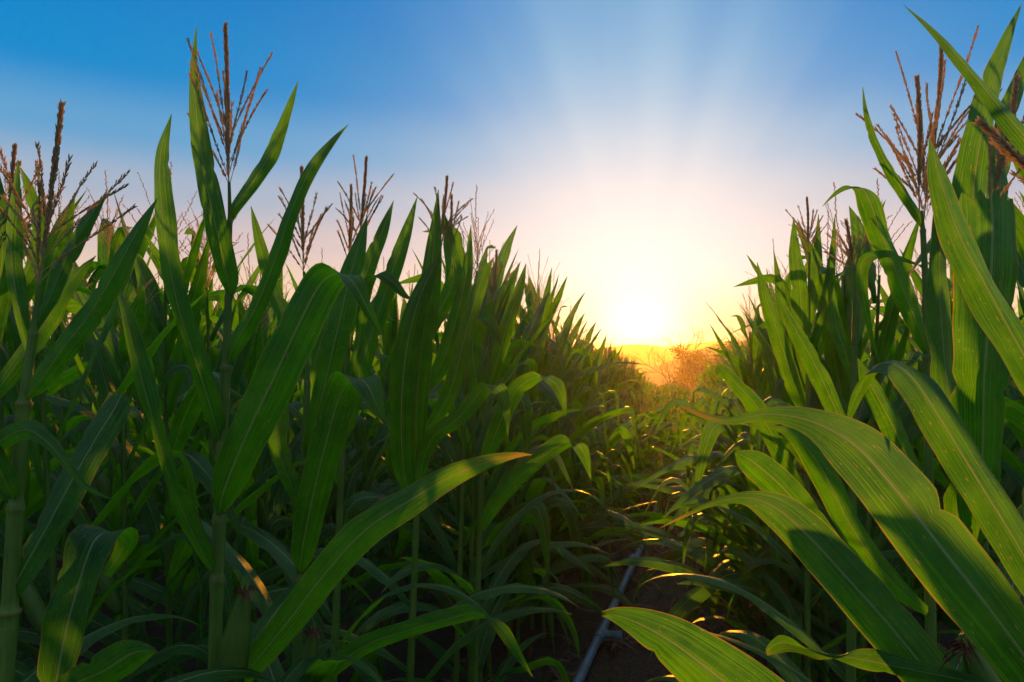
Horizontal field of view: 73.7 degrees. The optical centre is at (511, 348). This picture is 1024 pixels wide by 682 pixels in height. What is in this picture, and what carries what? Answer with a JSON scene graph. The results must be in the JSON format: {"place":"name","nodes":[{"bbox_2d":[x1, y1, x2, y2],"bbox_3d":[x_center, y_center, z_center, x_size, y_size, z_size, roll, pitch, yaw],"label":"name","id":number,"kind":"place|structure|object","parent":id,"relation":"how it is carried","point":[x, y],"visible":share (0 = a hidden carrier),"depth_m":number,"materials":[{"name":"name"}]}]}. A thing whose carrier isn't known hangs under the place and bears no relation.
{"place":"outdoors","nodes":[
{"label":"outdoors","id":0,"kind":"place"},
{"bbox_2d":[2,452,990,681],"bbox_3d":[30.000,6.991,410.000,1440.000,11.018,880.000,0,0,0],"label":"ground","id":1,"kind":"structure","parent":0,"point":[426,660],"depth_m":3.98,"materials":[{"name":"soil"}]},
{"bbox_2d":[5,188,33,661],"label":"corn plant","id":2,"kind":"object","parent":1,"relation":"on","point":[19,654],"visible":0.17,"depth_m":1.97,"materials":[{"name":"green plant"}]},
{"bbox_2d":[2,313,90,661],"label":"corn plant","id":3,"kind":"object","parent":1,"relation":"on","point":[72,422],"visible":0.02,"depth_m":3.34,"materials":[{"name":"green plant"}]},
{"bbox_2d":[5,457,108,522],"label":"corn plant","id":4,"kind":"object","parent":1,"relation":"on","point":[36,502],"visible":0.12,"depth_m":2.32,"materials":[{"name":"green plant"}]},
{"bbox_2d":[0,155,146,669],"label":"corn plant","id":5,"kind":"object","parent":1,"relation":"on","point":[68,376],"visible":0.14,"depth_m":2.45,"materials":[{"name":"green plant"}]},
{"bbox_2d":[23,313,175,612],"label":"corn plant","id":6,"kind":"object","parent":1,"relation":"on","point":[72,414],"visible":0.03,"depth_m":3.90,"materials":[{"name":"green plant"}]},
{"bbox_2d":[0,143,201,681],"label":"corn plant","id":7,"kind":"object","parent":1,"relation":"on","point":[11,373],"visible":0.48,"depth_m":1.32,"materials":[{"name":"green plant"}]},
{"bbox_2d":[4,168,197,668],"bbox_3d":[-1.740,0.459,2.773,1.244,2.321,0.477,0,1,-17],"label":"corn plant","id":8,"kind":"object","parent":1,"relation":"on","point":[144,540],"visible":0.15,"depth_m":2.72,"materials":[{"name":"green plant"}]},
{"bbox_2d":[0,162,210,681],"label":"corn plant","id":9,"kind":"object","parent":1,"relation":"on","point":[33,601],"visible":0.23,"depth_m":1.82,"materials":[{"name":"green plant"}]},
{"bbox_2d":[47,314,206,608],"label":"corn plant","id":10,"kind":"object","parent":1,"relation":"on","point":[55,409],"visible":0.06,"depth_m":3.63,"materials":[{"name":"green plant"}]},
{"bbox_2d":[30,170,229,681],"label":"corn plant","id":11,"kind":"object","parent":1,"relation":"on","point":[104,484],"visible":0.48,"depth_m":2.98,"materials":[{"name":"green plant"}]},
{"bbox_2d":[86,288,175,596],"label":"corn plant","id":12,"kind":"object","parent":1,"relation":"on","point":[118,328],"visible":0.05,"depth_m":4.13,"materials":[{"name":"green plant"}]},
{"bbox_2d":[0,99,275,681],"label":"corn plant","id":13,"kind":"object","parent":1,"relation":"on","point":[87,549],"visible":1,"depth_m":1.06,"materials":[{"name":"green plant"}]},
{"bbox_2d":[0,227,299,681],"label":"corn plant","id":14,"kind":"object","parent":1,"relation":"on","point":[103,369],"visible":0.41,"depth_m":2.07,"materials":[{"name":"green plant"}]},
{"bbox_2d":[0,162,343,681],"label":"corn plant","id":15,"kind":"object","parent":1,"relation":"on","point":[189,410],"visible":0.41,"depth_m":2.23,"materials":[{"name":"green plant"}]},
{"bbox_2d":[88,206,301,667],"bbox_3d":[-1.532,0.424,3.446,1.255,2.463,0.606,1,2,6],"label":"corn plant","id":16,"kind":"object","parent":1,"relation":"on","point":[253,276],"visible":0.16,"depth_m":3.46,"materials":[{"name":"green plant"}]},
{"bbox_2d":[132,250,258,675],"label":"corn plant","id":17,"kind":"object","parent":1,"relation":"on","point":[185,583],"visible":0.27,"depth_m":3.19,"materials":[{"name":"green plant"}]},
{"bbox_2d":[43,215,376,673],"bbox_3d":[-1.071,0.523,2.537,1.170,2.183,0.448,-1,3,-34],"label":"corn plant","id":18,"kind":"object","parent":1,"relation":"on","point":[148,589],"visible":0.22,"depth_m":2.46,"materials":[{"name":"green plant"}]},
{"bbox_2d":[121,284,298,600],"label":"corn plant","id":19,"kind":"object","parent":1,"relation":"on","point":[153,562],"visible":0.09,"depth_m":3.68,"materials":[{"name":"green plant"}]},
{"bbox_2d":[198,271,285,639],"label":"corn plant","id":20,"kind":"object","parent":1,"relation":"on","point":[246,548],"visible":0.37,"depth_m":2.62,"materials":[{"name":"green plant"}]},
{"bbox_2d":[147,233,352,643],"bbox_3d":[-1.070,0.575,2.954,0.409,2.124,1.442,0,0,16],"label":"corn plant","id":21,"kind":"object","parent":1,"relation":"on","point":[267,509],"visible":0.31,"depth_m":2.88,"materials":[{"name":"green plant"}]},
{"bbox_2d":[256,268,355,544],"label":"corn plant","id":22,"kind":"object","parent":1,"relation":"on","point":[284,537],"visible":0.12,"depth_m":4.39,"materials":[{"name":"green plant"}]},
{"bbox_2d":[118,21,531,681],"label":"corn plant","id":23,"kind":"object","parent":1,"relation":"on","point":[264,641],"visible":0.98,"depth_m":1.28,"materials":[{"name":"green plant"}]},
{"bbox_2d":[261,267,396,676],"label":"corn plant","id":24,"kind":"object","parent":1,"relation":"on","point":[276,522],"visible":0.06,"depth_m":3.41,"materials":[{"name":"green plant"}]},
{"bbox_2d":[229,250,436,678],"bbox_3d":[-0.875,0.587,3.249,1.250,2.115,0.487,0,0,7],"label":"corn plant","id":25,"kind":"object","parent":1,"relation":"on","point":[358,611],"visible":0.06,"depth_m":3.11,"materials":[{"name":"green plant"}]},
{"bbox_2d":[289,329,382,569],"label":"corn plant","id":26,"kind":"object","parent":1,"relation":"on","point":[353,442],"visible":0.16,"depth_m":5.11,"materials":[{"name":"green plant"}]},
{"bbox_2d":[153,165,532,681],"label":"corn plant","id":27,"kind":"object","parent":1,"relation":"on","point":[328,408],"visible":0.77,"depth_m":1.62,"materials":[{"name":"green plant"}]},
{"bbox_2d":[263,291,451,633],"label":"corn plant","id":28,"kind":"object","parent":1,"relation":"on","point":[372,456],"visible":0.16,"depth_m":3.60,"materials":[{"name":"green plant"}]},
{"bbox_2d":[226,154,488,681],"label":"corn plant","id":29,"kind":"object","parent":1,"relation":"on","point":[366,342],"visible":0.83,"depth_m":1.99,"materials":[{"name":"green plant"}]},
{"bbox_2d":[332,316,469,605],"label":"corn plant","id":30,"kind":"object","parent":1,"relation":"on","point":[449,522],"visible":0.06,"depth_m":4.26,"materials":[{"name":"green plant"}]},
{"bbox_2d":[359,257,457,602],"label":"corn plant","id":31,"kind":"object","parent":1,"relation":"on","point":[387,341],"visible":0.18,"depth_m":4.06,"materials":[{"name":"green plant"}]},
{"bbox_2d":[359,264,475,645],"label":"corn plant","id":32,"kind":"object","parent":1,"relation":"on","point":[402,542],"visible":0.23,"depth_m":3.77,"materials":[{"name":"green plant"}]},
{"bbox_2d":[279,175,577,681],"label":"corn plant","id":33,"kind":"object","parent":1,"relation":"on","point":[415,379],"visible":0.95,"depth_m":2.08,"materials":[{"name":"green plant"}]},
{"bbox_2d":[383,328,537,574],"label":"corn plant","id":34,"kind":"object","parent":1,"relation":"on","point":[439,452],"visible":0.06,"depth_m":4.71,"materials":[{"name":"green plant"}]},
{"bbox_2d":[28,285,914,567],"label":"corn field","id":35,"kind":"structure","parent":1,"relation":"on","point":[638,391],"depth_m":12.14,"materials":[{"name":"green plant"}]},
{"bbox_2d":[374,217,570,681],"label":"corn plant","id":36,"kind":"object","parent":1,"relation":"on","point":[538,512],"visible":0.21,"depth_m":3.03,"materials":[{"name":"green plant"}]},
{"bbox_2d":[350,324,595,677],"bbox_3d":[-0.170,0.667,3.312,1.104,1.983,0.629,-2,0,2],"label":"corn plant","id":37,"kind":"object","parent":1,"relation":"on","point":[545,420],"visible":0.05,"depth_m":3.27,"materials":[{"name":"green plant"}]},
{"bbox_2d":[343,185,613,681],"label":"corn plant","id":38,"kind":"object","parent":1,"relation":"on","point":[354,504],"visible":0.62,"depth_m":2.94,"materials":[{"name":"green plant"}]},
{"bbox_2d":[360,249,598,681],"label":"corn plant","id":39,"kind":"object","parent":1,"relation":"on","point":[523,472],"visible":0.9,"depth_m":2.49,"materials":[{"name":"green plant"}]},
{"bbox_2d":[348,231,612,681],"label":"corn plant","id":40,"kind":"object","parent":1,"relation":"on","point":[428,514],"visible":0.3,"depth_m":2.72,"materials":[{"name":"green plant"}]},
{"bbox_2d":[371,240,637,624],"bbox_3d":[-0.067,0.532,3.857,1.555,2.297,0.454,0,0,-8],"label":"corn plant","id":41,"kind":"object","parent":1,"relation":"on","point":[579,531],"visible":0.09,"depth_m":3.80,"materials":[{"name":"green plant"}]},
{"bbox_2d":[419,263,621,656],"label":"corn plant","id":42,"kind":"object","parent":1,"relation":"on","point":[535,353],"visible":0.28,"depth_m":3.70,"materials":[{"name":"green plant"}]},
{"bbox_2d":[430,477,614,662],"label":"corn plant","id":43,"kind":"object","parent":1,"relation":"on","point":[533,573],"visible":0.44,"depth_m":3.45,"materials":[{"name":"green plant"}]},
{"bbox_2d":[423,451,633,643],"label":"corn plant","id":44,"kind":"object","parent":1,"relation":"on","point":[618,594],"visible":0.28,"depth_m":3.82,"materials":[{"name":"green plant"}]},
{"bbox_2d":[428,249,656,629],"bbox_3d":[0.155,0.548,4.001,1.373,2.283,0.517,0,1,20],"label":"corn plant","id":45,"kind":"object","parent":1,"relation":"on","point":[585,428],"visible":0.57,"depth_m":4.00,"materials":[{"name":"green plant"}]},
{"bbox_2d":[438,284,649,560],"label":"corn plant","id":46,"kind":"object","parent":1,"relation":"on","point":[555,360],"visible":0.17,"depth_m":4.56,"materials":[{"name":"green plant"}]},
{"bbox_2d":[504,320,587,526],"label":"corn plant","id":47,"kind":"object","parent":1,"relation":"on","point":[565,429],"visible":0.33,"depth_m":5.08,"materials":[{"name":"green plant"}]},
{"bbox_2d":[456,302,637,614],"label":"corn plant","id":48,"kind":"object","parent":1,"relation":"on","point":[591,432],"visible":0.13,"depth_m":4.15,"materials":[{"name":"green plant"}]},
{"bbox_2d":[484,262,613,578],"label":"corn plant","id":49,"kind":"object","parent":1,"relation":"on","point":[556,478],"visible":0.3,"depth_m":4.45,"materials":[{"name":"green plant"}]},
{"bbox_2d":[456,463,649,590],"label":"corn plant","id":50,"kind":"object","parent":1,"relation":"on","point":[519,491],"visible":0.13,"depth_m":4.11,"materials":[{"name":"green plant"}]},
{"bbox_2d":[509,276,626,513],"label":"corn plant","id":51,"kind":"object","parent":1,"relation":"on","point":[567,349],"visible":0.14,"depth_m":5.61,"materials":[{"name":"green plant"}]},
{"bbox_2d":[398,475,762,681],"bbox_3d":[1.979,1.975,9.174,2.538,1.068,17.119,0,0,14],"label":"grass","id":52,"kind":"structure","parent":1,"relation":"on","point":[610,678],"depth_m":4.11,"materials":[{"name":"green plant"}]},
{"bbox_2d":[524,431,644,599],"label":"corn plant","id":53,"kind":"object","parent":1,"relation":"on","point":[570,458],"visible":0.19,"depth_m":4.23,"materials":[{"name":"green plant"}]},
{"bbox_2d":[537,310,639,525],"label":"corn plant","id":54,"kind":"object","parent":1,"relation":"on","point":[600,443],"visible":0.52,"depth_m":5.29,"materials":[{"name":"green plant"}]},
{"bbox_2d":[547,326,633,556],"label":"corn plant","id":55,"kind":"object","parent":1,"relation":"on","point":[598,430],"visible":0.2,"depth_m":5.14,"materials":[{"name":"green plant"}]},
{"bbox_2d":[560,326,621,489],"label":"corn plant","id":56,"kind":"object","parent":1,"relation":"on","point":[590,361],"visible":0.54,"depth_m":6.90,"materials":[{"name":"green plant"}]},
{"bbox_2d":[542,447,643,574],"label":"corn plant","id":57,"kind":"object","parent":1,"relation":"on","point":[613,457],"visible":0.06,"depth_m":5.21,"materials":[{"name":"green plant"}]},
{"bbox_2d":[552,307,641,469],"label":"corn plant","id":58,"kind":"object","parent":1,"relation":"on","point":[589,417],"visible":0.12,"depth_m":6.11,"materials":[{"name":"green plant"}]},
{"bbox_2d":[544,426,663,592],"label":"corn plant","id":59,"kind":"object","parent":1,"relation":"on","point":[625,435],"visible":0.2,"depth_m":4.76,"materials":[{"name":"green plant"}]},
{"bbox_2d":[543,406,664,563],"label":"corn plant","id":60,"kind":"object","parent":1,"relation":"on","point":[613,440],"visible":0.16,"depth_m":5.38,"materials":[{"name":"green plant"}]},
{"bbox_2d":[594,343,617,413],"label":"corn plant","id":61,"kind":"object","parent":1,"relation":"on","point":[605,380],"visible":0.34,"depth_m":9.55,"materials":[{"name":"green plant"}]},
{"bbox_2d":[573,425,663,512],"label":"corn plant","id":62,"kind":"object","parent":1,"relation":"on","point":[624,454],"visible":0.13,"depth_m":6.19,"materials":[{"name":"green plant"}]},
{"bbox_2d":[572,485,665,681],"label":"irrigation pipe","id":63,"kind":"object","parent":1,"relation":"on","point":[602,632],"visible":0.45,"depth_m":3.76,"materials":[{"name":"plastic"}]},
{"bbox_2d":[582,432,658,503],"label":"corn plant","id":64,"kind":"object","parent":1,"relation":"on","point":[619,461],"visible":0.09,"depth_m":6.50,"materials":[{"name":"green plant"}]},
{"bbox_2d":[591,434,675,503],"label":"corn plant","id":65,"kind":"object","parent":1,"relation":"on","point":[643,471],"visible":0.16,"depth_m":6.76,"materials":[{"name":"green plant"}]},
{"bbox_2d":[593,400,681,478],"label":"corn plant","id":66,"kind":"object","parent":1,"relation":"on","point":[649,443],"visible":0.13,"depth_m":7.47,"materials":[{"name":"green plant"}]},
{"bbox_2d":[613,396,681,468],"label":"corn plant","id":67,"kind":"object","parent":1,"relation":"on","point":[653,413],"visible":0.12,"depth_m":8.61,"materials":[{"name":"green plant"}]},
{"bbox_2d":[615,420,689,505],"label":"corn plant","id":68,"kind":"object","parent":1,"relation":"on","point":[665,425],"visible":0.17,"depth_m":7.88,"materials":[{"name":"green plant"}]},
{"bbox_2d":[632,412,678,500],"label":"corn plant","id":69,"kind":"object","parent":1,"relation":"on","point":[639,421],"visible":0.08,"depth_m":8.39,"materials":[{"name":"green plant"}]},
{"bbox_2d":[629,325,720,390],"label":"bare tree","id":70,"kind":"object","parent":1,"relation":"on","point":[672,376],"visible":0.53,"depth_m":60.31,"materials":[{"name":"orange plant"}]},
{"bbox_2d":[672,349,705,393],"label":"bushy tree","id":71,"kind":"object","parent":1,"relation":"on","point":[687,368],"visible":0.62,"depth_m":57.75,"materials":[{"name":"orange plant"}]},
{"bbox_2d":[596,454,793,653],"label":"corn plant","id":72,"kind":"object","parent":1,"relation":"on","point":[673,554],"visible":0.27,"depth_m":3.55,"materials":[{"name":"green plant"}]},
{"bbox_2d":[645,400,749,547],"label":"corn plant","id":73,"kind":"object","parent":1,"relation":"on","point":[715,408],"visible":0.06,"depth_m":4.77,"materials":[{"name":"green plant"}]},
{"bbox_2d":[669,337,730,388],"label":"bushy tree","id":74,"kind":"object","parent":1,"relation":"on","point":[705,359],"visible":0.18,"depth_m":60.14,"materials":[{"name":"orange plant"}]},
{"bbox_2d":[621,398,793,601],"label":"corn plant","id":75,"kind":"object","parent":1,"relation":"on","point":[665,411],"visible":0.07,"depth_m":4.57,"materials":[{"name":"green plant"}]},
{"bbox_2d":[679,277,766,621],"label":"corn plant","id":76,"kind":"object","parent":1,"relation":"on","point":[753,344],"visible":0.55,"depth_m":4.30,"materials":[{"name":"green plant"}]},
{"bbox_2d":[670,307,784,567],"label":"corn plant","id":77,"kind":"object","parent":1,"relation":"on","point":[757,371],"visible":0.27,"depth_m":4.66,"materials":[{"name":"green plant"}]},
{"bbox_2d":[600,458,873,680],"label":"corn plant","id":78,"kind":"object","parent":1,"relation":"on","point":[689,601],"visible":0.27,"depth_m":2.89,"materials":[{"name":"green plant"}]},
{"bbox_2d":[713,321,784,551],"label":"corn plant","id":79,"kind":"object","parent":1,"relation":"on","point":[735,404],"visible":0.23,"depth_m":5.05,"materials":[{"name":"green plant"}]},
{"bbox_2d":[641,218,866,681],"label":"corn plant","id":80,"kind":"object","parent":1,"relation":"on","point":[762,471],"visible":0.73,"depth_m":1.64,"materials":[{"name":"green plant"}]},
{"bbox_2d":[613,419,902,677],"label":"corn plant","id":81,"kind":"object","parent":1,"relation":"on","point":[711,432],"visible":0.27,"depth_m":3.16,"materials":[{"name":"green plant"}]},
{"bbox_2d":[687,266,839,545],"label":"corn plant","id":82,"kind":"object","parent":1,"relation":"on","point":[820,351],"visible":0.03,"depth_m":4.03,"materials":[{"name":"green plant"}]},
{"bbox_2d":[714,282,840,681],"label":"corn plant","id":83,"kind":"object","parent":1,"relation":"on","point":[759,554],"visible":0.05,"depth_m":3.05,"materials":[{"name":"green plant"}]},
{"bbox_2d":[675,237,886,561],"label":"corn plant","id":84,"kind":"object","parent":1,"relation":"on","point":[739,363],"visible":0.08,"depth_m":4.50,"materials":[{"name":"green plant"}]},
{"bbox_2d":[677,182,913,681],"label":"corn plant","id":85,"kind":"object","parent":1,"relation":"on","point":[837,370],"visible":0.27,"depth_m":2.63,"materials":[{"name":"green plant"}]},
{"bbox_2d":[677,461,915,638],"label":"corn plant","id":86,"kind":"object","parent":1,"relation":"on","point":[720,557],"visible":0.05,"depth_m":3.87,"materials":[{"name":"green plant"}]},
{"bbox_2d":[697,211,913,681],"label":"corn plant","id":87,"kind":"object","parent":1,"relation":"on","point":[815,402],"visible":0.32,"depth_m":2.95,"materials":[{"name":"green plant"}]},
{"bbox_2d":[734,238,878,681],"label":"corn plant","id":88,"kind":"object","parent":1,"relation":"on","point":[771,369],"visible":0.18,"depth_m":3.71,"materials":[{"name":"green plant"}]},
{"bbox_2d":[675,196,949,680],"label":"corn plant","id":89,"kind":"object","parent":1,"relation":"on","point":[804,296],"visible":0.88,"depth_m":2.45,"materials":[{"name":"green plant"}]},
{"bbox_2d":[601,5,1023,681],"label":"corn plant","id":90,"kind":"object","parent":1,"relation":"on","point":[947,559],"visible":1,"depth_m":0.80,"materials":[{"name":"green plant"}]},
{"bbox_2d":[684,235,943,681],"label":"corn plant","id":91,"kind":"object","parent":1,"relation":"on","point":[916,441],"visible":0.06,"depth_m":3.37,"materials":[{"name":"green plant"}]},
{"bbox_2d":[712,3,1023,681],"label":"corn plant","id":92,"kind":"object","parent":1,"relation":"on","point":[969,374],"visible":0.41,"depth_m":0.95,"materials":[{"name":"green plant"}]},
{"bbox_2d":[725,178,1011,681],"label":"corn plant","id":93,"kind":"object","parent":1,"relation":"on","point":[886,327],"visible":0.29,"depth_m":2.46,"materials":[{"name":"green plant"}]},
{"bbox_2d":[769,25,1023,671],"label":"corn plant","id":94,"kind":"object","parent":1,"relation":"on","point":[830,488],"visible":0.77,"depth_m":1.40,"materials":[{"name":"green plant"}]},
{"bbox_2d":[863,247,951,648],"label":"corn plant","id":95,"kind":"object","parent":1,"relation":"on","point":[883,293],"visible":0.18,"depth_m":3.79,"materials":[{"name":"green plant"}]},
{"bbox_2d":[842,250,1023,643],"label":"corn plant","id":96,"kind":"object","parent":1,"relation":"on","point":[901,325],"visible":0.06,"depth_m":3.58,"materials":[{"name":"green plant"}]},
{"bbox_2d":[856,143,1023,681],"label":"corn plant","id":97,"kind":"object","parent":1,"relation":"on","point":[1014,413],"visible":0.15,"depth_m":2.09,"materials":[{"name":"green plant"}]},
{"bbox_2d":[857,286,1022,629],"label":"corn plant","id":98,"kind":"object","parent":1,"relation":"on","point":[894,390],"visible":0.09,"depth_m":3.96,"materials":[{"name":"green plant"}]},
{"bbox_2d":[869,248,1023,612],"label":"corn plant","id":99,"kind":"object","parent":1,"relation":"on","point":[1015,496],"visible":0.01,"depth_m":2.87,"materials":[{"name":"green plant"}]},
{"bbox_2d":[898,191,1023,576],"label":"corn plant","id":100,"kind":"object","parent":1,"relation":"on","point":[1010,458],"visible":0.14,"depth_m":2.30,"materials":[{"name":"green plant"}]},
{"bbox_2d":[898,265,1023,671],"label":"corn plant","id":101,"kind":"object","parent":1,"relation":"on","point":[1008,485],"visible":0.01,"depth_m":3.12,"materials":[{"name":"green plant"}]},
{"bbox_2d":[899,192,1023,634],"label":"corn plant","id":102,"kind":"object","parent":1,"relation":"on","point":[944,617],"visible":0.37,"depth_m":2.65,"materials":[{"name":"green plant"}]},
{"bbox_2d":[904,252,1023,609],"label":"corn plant","id":103,"kind":"object","parent":1,"relation":"on","point":[940,478],"visible":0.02,"depth_m":3.25,"materials":[{"name":"green plant"}]},
{"bbox_2d":[0,0,1023,347],"label":"sky","id":104,"kind":"structure","parent":0,"point":[645,148],"materials":[{"name":"blue"}]},
{"bbox_2d":[594,341,727,370],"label":"distant hills","id":105,"kind":"structure","parent":0,"point":[642,351],"depth_m":247.63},
{"bbox_2d":[639,334,916,392],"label":"hillside","id":106,"kind":"structure","parent":0,"point":[657,378],"depth_m":127.86,"materials":[{"name":"plant"}]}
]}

